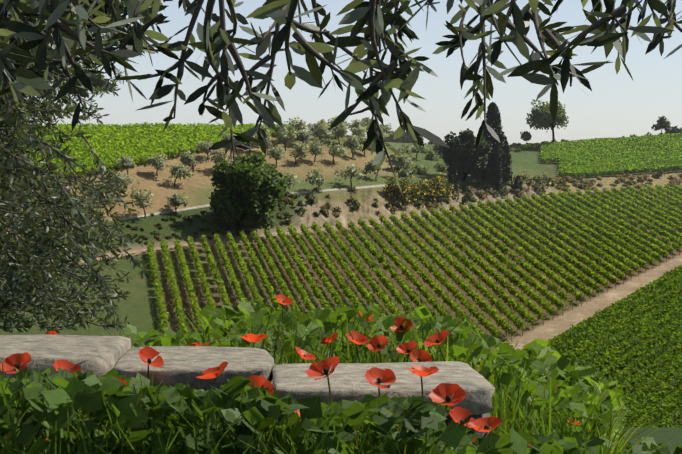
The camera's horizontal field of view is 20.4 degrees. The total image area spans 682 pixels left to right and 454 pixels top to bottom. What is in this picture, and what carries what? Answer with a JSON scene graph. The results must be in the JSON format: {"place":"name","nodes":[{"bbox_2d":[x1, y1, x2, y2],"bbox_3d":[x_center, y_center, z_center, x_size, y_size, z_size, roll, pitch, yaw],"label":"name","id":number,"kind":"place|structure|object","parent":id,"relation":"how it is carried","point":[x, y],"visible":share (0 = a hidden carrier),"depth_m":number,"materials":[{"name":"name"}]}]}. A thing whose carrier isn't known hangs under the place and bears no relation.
{"place":"outdoors","nodes":[
{"label":"outdoors","id":0,"kind":"place"},
{"bbox_2d":[0,132,681,449],"bbox_3d":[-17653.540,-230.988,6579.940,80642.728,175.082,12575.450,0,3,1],"label":"terrain","id":1,"kind":"structure","parent":0,"point":[197,188],"depth_m":348.45,"materials":[{"name":"soil"}]},
{"bbox_2d":[6,122,295,186],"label":"vineyard","id":2,"kind":"object","parent":1,"relation":"on","point":[149,140],"visible":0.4,"depth_m":385.35,"materials":[{"name":"green plant"}]},
{"bbox_2d":[0,334,494,443],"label":"dry stone wall","id":3,"kind":"structure","parent":1,"relation":"on","point":[99,355],"depth_m":5.05,"materials":[{"name":"grey stone"}]},
{"bbox_2d":[14,301,488,436],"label":"poppies","id":4,"kind":"object","parent":1,"relation":"on","point":[379,380],"visible":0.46,"depth_m":4.97,"materials":[{"name":"green plant"}]},
{"bbox_2d":[0,294,579,447],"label":"poppy petals","id":5,"kind":"object","parent":4,"relation":"attached to","point":[457,414],"visible":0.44,"depth_m":4.70,"materials":[{"name":"red plant"}]},
{"bbox_2d":[76,116,468,210],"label":"olive trees","id":6,"kind":"object","parent":1,"relation":"on","point":[357,127],"visible":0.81,"depth_m":404.75,"materials":[{"name":"green plant"}]},
{"bbox_2d":[0,0,681,334],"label":"olive","id":7,"kind":"object","parent":1,"relation":"on","point":[15,47],"depth_m":3.69,"materials":[{"name":"green plant"}]},
{"bbox_2d":[0,300,681,453],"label":"wall weeds","id":8,"kind":"object","parent":1,"relation":"on","point":[67,412],"depth_m":3.92,"materials":[{"name":"green plant"}]},
{"bbox_2d":[88,107,661,232],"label":"trunks","id":9,"kind":"object","parent":1,"relation":"on","point":[239,225],"visible":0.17,"depth_m":397.51,"materials":[{"name":"brown plant"}]},
{"bbox_2d":[117,126,681,245],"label":"shrubs","id":10,"kind":"object","parent":1,"relation":"on","point":[439,190],"visible":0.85,"depth_m":404.83,"materials":[{"name":"green plant"}]},
{"bbox_2d":[145,184,681,362],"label":"vineyard","id":11,"kind":"object","parent":1,"relation":"on","point":[666,219],"visible":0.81,"depth_m":338.75,"materials":[{"name":"green plant"}]},
{"bbox_2d":[149,186,681,341],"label":"vineyard posts","id":12,"kind":"object","parent":1,"relation":"on","point":[493,256],"visible":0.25,"depth_m":331.93,"materials":[{"name":"brown wood"}]},
{"bbox_2d":[208,99,671,229],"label":"broadleaf trees","id":13,"kind":"object","parent":1,"relation":"on","point":[253,171],"visible":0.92,"depth_m":356.97,"materials":[{"name":"green plant"}]},
{"bbox_2d":[366,102,522,192],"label":"cypress trees","id":14,"kind":"object","parent":1,"relation":"on","point":[475,163],"visible":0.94,"depth_m":423.51,"materials":[{"name":"green plant"}]},
{"bbox_2d":[492,338,681,453],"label":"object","id":15,"kind":"object","parent":1,"relation":"on","point":[543,350],"visible":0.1,"depth_m":8.00,"materials":[{"name":"green plant"}]},
{"bbox_2d":[522,133,681,176],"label":"vineyard","id":16,"kind":"object","parent":1,"relation":"on","point":[599,156],"visible":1,"depth_m":478.59,"materials":[{"name":"green plant"}]},
{"bbox_2d":[547,265,681,428],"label":"vineyard","id":17,"kind":"object","parent":1,"relation":"on","point":[643,324],"visible":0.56,"depth_m":264.36,"materials":[{"name":"green plant"}]},
{"bbox_2d":[19,0,681,144],"label":"sky","id":18,"kind":"structure","parent":0,"point":[617,105],"materials":[{"name":"blue"}]}
]}

